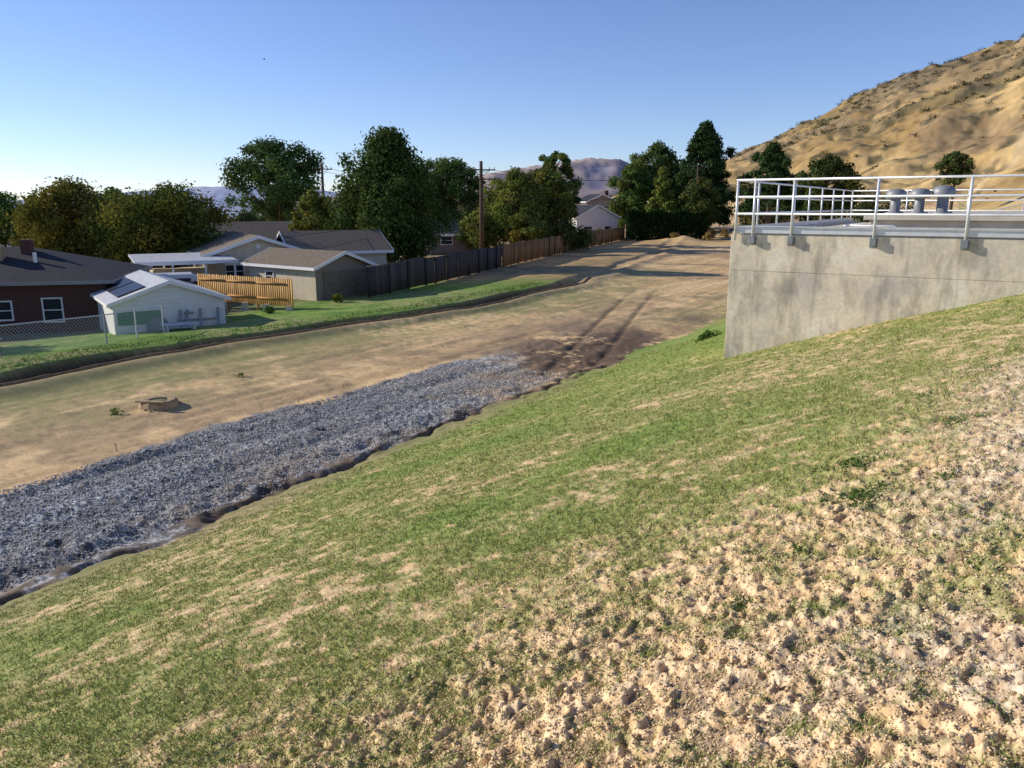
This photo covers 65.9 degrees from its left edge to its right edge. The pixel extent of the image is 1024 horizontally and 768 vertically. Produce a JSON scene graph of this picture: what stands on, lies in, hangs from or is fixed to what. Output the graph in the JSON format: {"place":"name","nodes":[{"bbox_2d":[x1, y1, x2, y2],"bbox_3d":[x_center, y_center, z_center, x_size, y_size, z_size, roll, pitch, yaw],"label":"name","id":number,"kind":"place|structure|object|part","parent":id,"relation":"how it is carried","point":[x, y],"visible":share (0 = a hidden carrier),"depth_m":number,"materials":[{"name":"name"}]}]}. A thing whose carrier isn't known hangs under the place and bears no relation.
{"place":"outdoors","nodes":[
{"label":"outdoors","id":0,"kind":"place"},
{"bbox_2d":[7,186,338,210],"bbox_3d":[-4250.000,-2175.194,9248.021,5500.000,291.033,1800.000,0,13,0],"label":"blue mountains","id":1,"kind":"structure","parent":0,"point":[220,193],"depth_m":8845.25,"materials":[{"name":"soil"}]},
{"bbox_2d":[0,281,547,369],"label":"bank grass","id":2,"kind":"structure","parent":0,"point":[274,327],"depth_m":34.22,"materials":[{"name":"green plant"}]},
{"bbox_2d":[0,360,569,590],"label":"road gravel","id":3,"kind":"structure","parent":0,"point":[241,479],"depth_m":17.50,"materials":[{"name":"gravel"}]},
{"bbox_2d":[248,158,665,216],"bbox_3d":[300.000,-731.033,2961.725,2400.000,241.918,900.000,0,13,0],"label":"distant mountains","id":4,"kind":"structure","parent":0,"point":[594,169],"depth_m":2816.51,"materials":[{"name":"stone"}]},
{"bbox_2d":[0,37,1023,767],"bbox_3d":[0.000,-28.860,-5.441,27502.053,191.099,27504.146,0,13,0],"label":"ground","id":5,"kind":"structure","parent":0,"point":[626,301],"depth_m":8.26,"materials":[{"name":"plant"}]},
{"bbox_2d":[0,190,25,246],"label":"ash tree","id":6,"kind":"object","parent":5,"relation":"on","point":[5,207],"visible":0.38,"depth_m":74.66,"materials":[{"name":"green plant"}]},
{"bbox_2d":[0,284,107,333],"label":"walls","id":7,"kind":"structure","parent":5,"relation":"on","point":[79,300],"depth_m":39.34,"materials":[{"name":"red brick"}]},
{"bbox_2d":[0,300,14,320],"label":"window frame","id":8,"kind":"object","parent":7,"relation":"attached to","point":[12,311],"visible":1,"depth_m":38.90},
{"bbox_2d":[0,302,11,319],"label":"window glass","id":9,"kind":"object","parent":8,"relation":"in","point":[5,314],"visible":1,"depth_m":38.87,"materials":[{"name":"glass"}]},
{"bbox_2d":[41,297,64,322],"bbox_3d":[-22.863,-3.683,39.363,0.950,1.250,0.080,-3,13,-14],"label":"window frame","id":10,"kind":"object","parent":7,"relation":"attached to","point":[62,309],"visible":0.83,"depth_m":39.34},
{"bbox_2d":[43,299,62,320],"bbox_3d":[-22.868,-3.687,39.382,0.830,1.130,0.021,-3,13,-14],"label":"window glass","id":11,"kind":"object","parent":10,"relation":"in","point":[49,304],"visible":0.86,"depth_m":39.36,"materials":[{"name":"glass"}]},
{"bbox_2d":[0,247,149,282],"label":"roof","id":12,"kind":"structure","parent":7,"relation":"on","point":[16,265],"depth_m":40.59,"materials":[{"name":"grey"}]},
{"bbox_2d":[0,245,5,260],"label":"cooler box","id":13,"kind":"object","parent":12,"relation":"on","point":[2,253],"visible":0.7,"depth_m":40.64,"materials":[{"name":"beige metal"}]},
{"bbox_2d":[19,239,33,253],"bbox_3d":[-25.624,-6.978,41.813,0.500,1.300,0.500,-3,13,-14],"label":"chimney","id":14,"kind":"object","parent":12,"relation":"on","point":[26,246],"visible":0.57,"depth_m":41.54,"materials":[{"name":"red brick"}]},
{"bbox_2d":[33,252,36,262],"bbox_3d":[-24.545,-6.367,40.694,0.166,0.800,0.166,-9,16,-35],"label":"roof vent pipe","id":15,"kind":"object","parent":12,"relation":"attached to","point":[34,257],"visible":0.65,"depth_m":40.61,"materials":[{"name":"metal"}]},
{"bbox_2d":[0,266,152,285],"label":"fascia","id":16,"kind":"structure","parent":12,"relation":"attached to","point":[60,283],"depth_m":38.78,"materials":[{"name":"grey paint"}]},
{"bbox_2d":[4,175,130,258],"bbox_3d":[-35.634,-12.855,64.700,9.988,8.463,9.847,-9,15,-34],"label":"oak tree","id":17,"kind":"object","parent":5,"relation":"on","point":[48,210],"visible":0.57,"depth_m":62.40,"materials":[{"name":"green plant"}]},
{"bbox_2d":[0,305,164,357],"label":"chain link fence","id":18,"kind":"object","parent":5,"relation":"on","point":[104,324],"visible":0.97,"depth_m":30.62,"materials":[{"name":"metal"}]},
{"bbox_2d":[77,186,143,219],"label":"ash tree","id":19,"kind":"object","parent":5,"relation":"on","point":[116,189],"visible":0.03,"depth_m":88.45,"materials":[{"name":"green plant"}]},
{"bbox_2d":[108,407,123,415],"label":"weed plant","id":20,"kind":"object","parent":5,"relation":"on","point":[115,411],"visible":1,"depth_m":21.26,"materials":[{"name":"green plant"}]},
{"bbox_2d":[108,192,154,267],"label":"oak tree","id":21,"kind":"object","parent":5,"relation":"on","point":[137,196],"visible":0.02,"depth_m":67.16,"materials":[{"name":"green plant"}]},
{"bbox_2d":[146,317,169,331],"bbox_3d":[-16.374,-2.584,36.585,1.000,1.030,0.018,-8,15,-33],"label":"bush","id":22,"kind":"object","parent":5,"relation":"on","point":[158,326],"depth_m":36.48,"materials":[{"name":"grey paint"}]},
{"bbox_2d":[135,396,182,411],"bbox_3d":[-9.898,0.528,22.144,1.117,0.305,1.215,6,14,27],"label":"manhole riser","id":23,"kind":"object","parent":5,"relation":"on","point":[155,403],"visible":0.99,"depth_m":21.80,"materials":[{"name":"beige concrete"}]},
{"bbox_2d":[81,179,239,271],"bbox_3d":[-27.694,-11.897,63.088,11.104,8.807,12.530,0,13,0],"label":"oak tree","id":24,"kind":"object","parent":5,"relation":"on","point":[165,218],"visible":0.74,"depth_m":60.24,"materials":[{"name":"green plant"}]},
{"bbox_2d":[90,270,230,334],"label":"white shed","id":25,"kind":"structure","parent":5,"relation":"on","point":[179,300],"depth_m":36.92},
{"bbox_2d":[155,272,197,284],"bbox_3d":[-20.748,-5.897,49.398,4.950,2.050,1.910,-6,14,-24],"label":"parked van","id":26,"kind":"object","parent":5,"relation":"on","point":[186,276],"visible":0.04,"depth_m":48.62,"materials":[{"name":"white paint"}]},
{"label":"windows","id":27,"kind":"part","parent":26,"relation":"part of","materials":[{"name":"black glass"}]},
{"bbox_2d":[160,321,199,332],"bbox_3d":[-15.095,-2.401,35.979,1.600,0.740,1.650,-7,15,-29],"label":"picnic table","id":28,"kind":"object","parent":5,"relation":"on","point":[167,325],"visible":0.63,"depth_m":35.91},
{"bbox_2d":[128,252,238,274],"bbox_3d":[-22.150,-7.271,53.399,6.300,2.870,5.060,-7,15,-29],"label":"carport","id":29,"kind":"object","parent":5,"relation":"on","point":[164,259],"visible":0.36,"depth_m":52.70,"materials":[{"name":"metal"}]},
{"bbox_2d":[191,239,287,276],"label":"walls","id":30,"kind":"structure","parent":5,"relation":"on","point":[244,251],"depth_m":55.55,"materials":[{"name":"beige"}]},
{"bbox_2d":[183,231,257,255],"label":"roof","id":31,"kind":"structure","parent":30,"relation":"on","point":[229,238],"depth_m":58.29,"materials":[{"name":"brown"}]},
{"bbox_2d":[186,231,301,256],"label":"fascia","id":32,"kind":"structure","parent":31,"relation":"attached to","point":[247,241],"depth_m":55.00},
{"bbox_2d":[225,264,244,276],"bbox_3d":[-19.436,-7.894,55.408,1.300,1.000,0.080,-7,14,-27],"label":"window frame","id":33,"kind":"object","parent":30,"relation":"attached to","point":[233,271],"visible":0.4,"depth_m":55.27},
{"bbox_2d":[226,265,243,275],"bbox_3d":[-19.445,-7.898,55.425,1.180,0.880,0.020,-7,14,-27],"label":"window glass","id":34,"kind":"object","parent":33,"relation":"in","point":[231,268],"visible":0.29,"depth_m":55.40,"materials":[{"name":"glass"}]},
{"bbox_2d":[224,301,291,310],"bbox_3d":[-15.425,-4.240,45.691,7.228,0.950,0.292,7,14,28],"label":"block fence base","id":35,"kind":"object","parent":5,"relation":"on","point":[244,305],"visible":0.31,"depth_m":45.55,"materials":[{"name":"concrete"}]},
{"bbox_2d":[197,273,293,309],"bbox_3d":[-15.480,-5.181,45.681,7.653,2.146,0.170,7,14,28],"label":"orange wood fence","id":36,"kind":"object","parent":35,"relation":"on","point":[261,290],"visible":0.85,"depth_m":45.29,"materials":[{"name":"wood"}]},
{"bbox_2d":[181,270,343,313],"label":"yard shrubs","id":37,"kind":"object","parent":5,"relation":"on","point":[334,298],"visible":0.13,"depth_m":47.06,"materials":[{"name":"green plant"}]},
{"bbox_2d":[216,134,326,222],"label":"cottonwood tree","id":38,"kind":"object","parent":5,"relation":"on","point":[284,190],"visible":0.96,"depth_m":96.66,"materials":[{"name":"green plant"}]},
{"bbox_2d":[77,194,508,229],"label":"distant trees","id":39,"kind":"object","parent":5,"relation":"on","point":[246,216],"visible":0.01,"depth_m":112.09,"materials":[{"name":"green plant"}]},
{"bbox_2d":[0,276,591,386],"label":"straw wattle","id":40,"kind":"object","parent":5,"relation":"on","point":[169,352],"visible":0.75,"depth_m":31.96,"materials":[{"name":"wicker"}]},
{"bbox_2d":[240,247,375,300],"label":"cream garage","id":41,"kind":"structure","parent":5,"relation":"on","point":[315,275],"depth_m":50.04,"materials":[{"name":"beige"}]},
{"bbox_2d":[266,271,272,277],"bbox_3d":[-15.695,-7.004,51.239,0.780,0.580,0.020,10,16,37],"label":"window glass","id":42,"kind":"structure","parent":41,"relation":"in","point":[270,274],"depth_m":51.24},
{"bbox_2d":[323,269,358,299],"bbox_3d":[-10.807,-6.220,50.037,0.040,1.900,2.800,10,16,37],"label":"gable door","id":43,"kind":"structure","parent":41,"relation":"in","point":[345,282],"depth_m":49.97,"materials":[{"name":"grey"}]},
{"bbox_2d":[288,186,337,230],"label":"hackberry tree","id":44,"kind":"object","parent":5,"relation":"on","point":[314,213],"visible":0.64,"depth_m":83.47,"materials":[{"name":"green plant"}]},
{"bbox_2d":[312,164,331,204],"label":"utility pole","id":45,"kind":"object","parent":5,"relation":"on","point":[322,176],"visible":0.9,"depth_m":89.83,"materials":[{"name":"brown wood"}]},
{"bbox_2d":[275,230,393,264],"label":"cream house wing","id":46,"kind":"structure","parent":5,"relation":"on","point":[375,246],"depth_m":62.48,"materials":[{"name":"grey"}]},
{"bbox_2d":[362,264,379,287],"bbox_3d":[-9.947,-7.130,53.203,3.000,2.080,2.600,10,16,37],"label":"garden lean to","id":47,"kind":"object","parent":5,"relation":"on","point":[367,274],"visible":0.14,"depth_m":51.76,"materials":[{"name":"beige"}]},
{"bbox_2d":[321,121,467,263],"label":"maple tree","id":48,"kind":"object","parent":5,"relation":"on","point":[391,188],"visible":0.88,"depth_m":67.83,"materials":[{"name":"green plant"}]},
{"bbox_2d":[367,245,501,297],"bbox_3d":[-4.644,-8.971,60.586,0.780,2.257,24.652,4,13,19],"label":"weathered wood fence","id":49,"kind":"object","parent":5,"relation":"on","point":[390,277],"visible":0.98,"depth_m":56.30,"materials":[{"name":"wood"}]},
{"bbox_2d":[428,236,476,253],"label":"walls","id":50,"kind":"structure","parent":5,"relation":"on","point":[456,246],"depth_m":91.17,"materials":[{"name":"beige"}]},
{"bbox_2d":[440,236,452,244],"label":"window frame","id":51,"kind":"object","parent":50,"relation":"attached to","point":[447,240],"visible":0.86,"depth_m":90.85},
{"bbox_2d":[441,237,451,243],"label":"window glass","id":52,"kind":"object","parent":51,"relation":"in","point":[447,238],"visible":0.86,"depth_m":90.86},
{"bbox_2d":[428,221,484,233],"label":"roof","id":53,"kind":"structure","parent":50,"relation":"on","point":[456,228],"depth_m":91.67,"materials":[{"name":"grey"}]},
{"bbox_2d":[425,233,463,235],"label":"fascia","id":54,"kind":"structure","parent":53,"relation":"attached to","point":[449,234],"depth_m":90.38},
{"bbox_2d":[418,154,488,220],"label":"elm tree","id":55,"kind":"object","parent":5,"relation":"on","point":[451,190],"visible":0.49,"depth_m":101.55,"materials":[{"name":"green plant"}]},
{"bbox_2d":[0,191,914,222],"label":"distant trees","id":56,"kind":"object","parent":5,"relation":"on","point":[887,203],"visible":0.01,"depth_m":190.96,"materials":[{"name":"green plant"}]},
{"bbox_2d":[453,208,502,248],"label":"ash tree","id":57,"kind":"object","parent":5,"relation":"on","point":[470,225],"visible":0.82,"depth_m":89.27,"materials":[{"name":"green plant"}]},
{"bbox_2d":[468,161,494,247],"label":"utility pole","id":58,"kind":"object","parent":5,"relation":"on","point":[481,184],"visible":1,"depth_m":79.61,"materials":[{"name":"brown wood"}]},
{"bbox_2d":[134,166,703,270],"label":"overhead wires","id":59,"kind":"object","parent":58,"relation":"attached to","point":[472,203],"visible":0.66,"depth_m":83.78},
{"bbox_2d":[0,293,1023,767],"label":"grass","id":60,"kind":"structure","parent":5,"relation":"on","point":[324,673],"depth_m":5.87,"materials":[{"name":"green"}]},
{"bbox_2d":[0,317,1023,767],"bbox_3d":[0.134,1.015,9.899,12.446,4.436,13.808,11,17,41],"label":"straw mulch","id":61,"kind":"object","parent":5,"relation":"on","point":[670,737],"visible":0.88,"depth_m":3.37,"materials":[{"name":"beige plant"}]},
{"bbox_2d":[473,166,554,242],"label":"honey locust tree","id":62,"kind":"object","parent":5,"relation":"on","point":[512,184],"visible":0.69,"depth_m":95.41,"materials":[{"name":"green plant"}]},
{"bbox_2d":[504,206,550,242],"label":"ash tree","id":63,"kind":"object","parent":5,"relation":"on","point":[523,224],"visible":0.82,"depth_m":87.09,"materials":[{"name":"green plant"}]},
{"bbox_2d":[454,216,604,250],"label":"fence shrubs","id":64,"kind":"object","parent":5,"relation":"on","point":[581,238],"visible":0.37,"depth_m":95.40,"materials":[{"name":"green plant"}]},
{"bbox_2d":[519,166,578,238],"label":"ash tree","id":65,"kind":"object","parent":5,"relation":"on","point":[559,200],"visible":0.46,"depth_m":98.62,"materials":[{"name":"green plant"}]},
{"bbox_2d":[531,150,583,228],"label":"ash tree","id":66,"kind":"object","parent":5,"relation":"on","point":[564,168],"visible":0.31,"depth_m":107.53,"materials":[{"name":"green plant"}]},
{"bbox_2d":[502,226,624,266],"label":"brown wood fence","id":67,"kind":"object","parent":5,"relation":"on","point":[518,252],"visible":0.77,"depth_m":85.75,"materials":[{"name":"wood"}]},
{"bbox_2d":[559,206,617,231],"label":"walls","id":68,"kind":"structure","parent":5,"relation":"on","point":[598,217],"depth_m":130.49,"materials":[{"name":"white"}]},
{"bbox_2d":[569,205,618,217],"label":"roof","id":69,"kind":"structure","parent":68,"relation":"on","point":[583,209],"depth_m":131.57,"materials":[{"name":"grey"}]},
{"bbox_2d":[572,205,620,218],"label":"fascia","id":70,"kind":"structure","parent":69,"relation":"attached to","point":[594,208],"depth_m":129.63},
{"bbox_2d":[576,195,612,206],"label":"walls","id":71,"kind":"structure","parent":5,"relation":"on","point":[598,201],"depth_m":200.64,"materials":[{"name":"beige"}]},
{"bbox_2d":[580,194,600,201],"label":"roof","id":72,"kind":"structure","parent":71,"relation":"on","point":[587,197],"depth_m":203.35,"materials":[{"name":"grey"}]},
{"bbox_2d":[580,194,612,202],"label":"fascia","id":73,"kind":"structure","parent":72,"relation":"attached to","point":[596,197],"depth_m":199.79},
{"bbox_2d":[606,162,655,227],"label":"elm tree","id":74,"kind":"object","parent":5,"relation":"on","point":[625,186],"visible":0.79,"depth_m":141.11,"materials":[{"name":"green plant"}]},
{"bbox_2d":[629,139,689,208],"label":"locust tree","id":75,"kind":"object","parent":5,"relation":"on","point":[659,155],"visible":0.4,"depth_m":144.76,"materials":[{"name":"green plant"}]},
{"bbox_2d":[645,167,679,211],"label":"poplar tree","id":76,"kind":"object","parent":5,"relation":"on","point":[663,182],"visible":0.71,"depth_m":132.34,"materials":[{"name":"green plant"}]},
{"bbox_2d":[625,209,709,240],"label":"cypress hedge","id":77,"kind":"object","parent":5,"relation":"on","point":[649,225],"visible":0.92,"depth_m":123.00,"materials":[{"name":"green plant"}]},
{"bbox_2d":[690,165,705,182],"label":"utility pole","id":78,"kind":"object","parent":5,"relation":"on","point":[697,167],"visible":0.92,"depth_m":127.34,"materials":[{"name":"brown wood"}]},
{"bbox_2d":[670,226,729,240],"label":"dry brush","id":79,"kind":"object","parent":5,"relation":"on","point":[710,234],"visible":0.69,"depth_m":120.35,"materials":[{"name":"brown plant"}]},
{"bbox_2d":[679,176,723,228],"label":"elm tree","id":80,"kind":"object","parent":5,"relation":"on","point":[702,191],"visible":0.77,"depth_m":123.56,"materials":[{"name":"green plant"}]},
{"bbox_2d":[670,120,739,225],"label":"austrian pine tree","id":81,"kind":"object","parent":5,"relation":"on","point":[704,145],"visible":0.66,"depth_m":133.16,"materials":[{"name":"green plant"}]},
{"bbox_2d":[695,329,721,341],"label":"weed plant","id":82,"kind":"object","parent":5,"relation":"on","point":[707,333],"visible":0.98,"depth_m":26.68,"materials":[{"name":"green plant"}]},
{"bbox_2d":[710,228,732,238],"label":"chain link fence","id":83,"kind":"object","parent":5,"relation":"on","point":[720,231],"visible":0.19,"depth_m":123.60,"materials":[{"name":"metal"}]},
{"bbox_2d":[723,594,753,611],"bbox_3d":[1.094,1.043,3.819,0.146,0.081,0.128,5,14,20],"label":"weed plant","id":84,"kind":"object","parent":5,"relation":"on","point":[740,599],"visible":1,"depth_m":3.79,"materials":[{"name":"green plant"}]},
{"bbox_2d":[733,140,806,223],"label":"pine tree","id":85,"kind":"object","parent":5,"relation":"on","point":[774,161],"visible":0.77,"depth_m":67.11,"materials":[{"name":"green plant"}]},
{"bbox_2d":[763,186,818,221],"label":"juniper tree","id":86,"kind":"object","parent":5,"relation":"on","point":[800,201],"visible":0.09,"depth_m":86.27,"materials":[{"name":"green plant"}]},
{"bbox_2d":[779,542,808,556],"bbox_3d":[1.530,0.909,4.303,0.173,0.092,0.177,0,13,0],"label":"weed plant","id":87,"kind":"object","parent":5,"relation":"on","point":[796,546],"visible":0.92,"depth_m":4.30,"materials":[{"name":"green plant"}]},
{"bbox_2d":[731,181,887,233],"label":"shrub thicket","id":88,"kind":"object","parent":5,"relation":"on","point":[867,205],"visible":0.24,"depth_m":120.03,"materials":[{"name":"green plant"}]},
{"bbox_2d":[609,33,1023,199],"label":"hillside shrubs","id":89,"kind":"object","parent":5,"relation":"on","point":[902,74],"visible":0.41,"depth_m":448.63,"materials":[{"name":"green plant"}]},
{"bbox_2d":[795,152,866,219],"bbox_3d":[25.695,-13.749,64.679,5.113,10.067,5.381,0,13,0],"label":"juniper tree","id":90,"kind":"object","parent":5,"relation":"on","point":[829,165],"visible":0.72,"depth_m":63.29,"materials":[{"name":"green plant"}]},
{"bbox_2d":[813,480,887,510],"bbox_3d":[2.166,0.720,4.916,0.465,0.174,0.438,0,13,0],"label":"weed plant","id":91,"kind":"object","parent":5,"relation":"on","point":[854,493],"visible":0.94,"depth_m":4.94,"materials":[{"name":"green plant"}]},
{"bbox_2d":[813,450,887,476],"bbox_3d":[2.482,0.601,5.684,0.482,0.207,0.492,0,13,0],"label":"weed plant","id":92,"kind":"object","parent":5,"relation":"on","point":[855,461],"visible":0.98,"depth_m":5.68,"materials":[{"name":"green plant"}]},
{"bbox_2d":[724,174,1023,357],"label":"concrete water tank","id":93,"kind":"object","parent":5,"relation":"on","point":[791,281],"visible":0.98,"depth_m":15.30,"materials":[{"name":"concrete"}]},
{"bbox_2d":[844,224,901,229],"bbox_3d":[7.228,-3.050,15.580,1.300,0.170,0.041,8,15,31],"label":"deck pipe","id":94,"kind":"object","parent":93,"relation":"on","point":[893,226],"visible":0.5,"depth_m":15.63,"materials":[{"name":"metal"}]},
{"bbox_2d":[885,189,906,212],"bbox_3d":[8.750,-4.169,18.024,0.432,0.556,0.432,0,13,0],"label":"roof vent","id":95,"kind":"object","parent":93,"relation":"on","point":[895,202],"visible":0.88,"depth_m":17.93,"materials":[{"name":"metal"}]},
{"bbox_2d":[909,188,930,212],"bbox_3d":[9.750,-4.382,18.899,0.456,0.586,0.456,0,13,0],"label":"roof vent","id":96,"kind":"object","parent":93,"relation":"on","point":[919,203],"visible":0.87,"depth_m":18.80,"materials":[{"name":"metal"}]},
{"bbox_2d":[931,185,955,212],"bbox_3d":[10.200,-4.367,18.697,0.504,0.646,0.504,0,13,0],"label":"roof vent","id":97,"kind":"object","parent":93,"relation":"on","point":[942,205],"visible":0.81,"depth_m":18.58,"materials":[{"name":"metal"}]},
{"bbox_2d":[911,389,954,401],"bbox_3d":[3.898,0.085,7.427,0.369,0.138,0.373,0,13,0],"label":"weed plant","id":98,"kind":"object","parent":5,"relation":"on","point":[931,392],"visible":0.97,"depth_m":7.39,"materials":[{"name":"green plant"}]},
{"bbox_2d":[933,150,975,211],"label":"hillside tree","id":99,"kind":"object","parent":5,"relation":"on","point":[952,163],"visible":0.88,"depth_m":103.70,"materials":[{"name":"green plant"}]},
{"bbox_2d":[925,412,989,428],"bbox_3d":[3.481,0.285,6.150,0.435,0.146,0.437,0,13,0],"label":"weed plant","id":100,"kind":"object","parent":5,"relation":"on","point":[952,419],"visible":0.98,"depth_m":6.15,"materials":[{"name":"green plant"}]},
{"bbox_2d":[926,464,994,489],"bbox_3d":[2.693,0.537,4.875,0.391,0.169,0.353,0,13,0],"label":"weed plant","id":101,"kind":"object","parent":5,"relation":"on","point":[948,473],"visible":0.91,"depth_m":4.82,"materials":[{"name":"green plant"}]},
{"bbox_2d":[959,362,1018,378],"bbox_3d":[4.650,-0.133,7.742,0.466,0.191,0.530,0,13,0],"label":"weed plant","id":102,"kind":"object","parent":5,"relation":"on","point":[991,368],"visible":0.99,"depth_m":7.75,"materials":[{"name":"green plant"}]},
{"bbox_2d":[988,202,1023,211],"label":"chain link fence","id":103,"kind":"object","parent":5,"relation":"on","point":[1011,206],"visible":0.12,"depth_m":64.62,"materials":[{"name":"metal"}]},
{"bbox_2d":[991,346,1023,356],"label":"weed plant","id":104,"kind":"object","parent":5,"relation":"on","point":[1017,349],"visible":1,"depth_m":8.43,"materials":[{"name":"green plant"}]},
{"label":"walls","id":105,"kind":"object","parent":5,"relation":"on","visible":0},
{"bbox_2d":[8,223,97,245],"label":"roof","id":106,"kind":"structure","parent":105,"relation":"on","point":[31,238],"depth_m":73.95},
{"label":"walls","id":107,"kind":"object","parent":5,"relation":"on","visible":0},
{"bbox_2d":[202,221,290,239],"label":"roof","id":108,"kind":"structure","parent":107,"relation":"on","point":[269,229],"depth_m":87.51,"materials":[{"name":"grey"}]},
{"bbox_2d":[0,0,1023,199],"label":"sky","id":109,"kind":"structure","parent":0,"point":[121,94],"materials":[{"name":"blue"}]}
]}

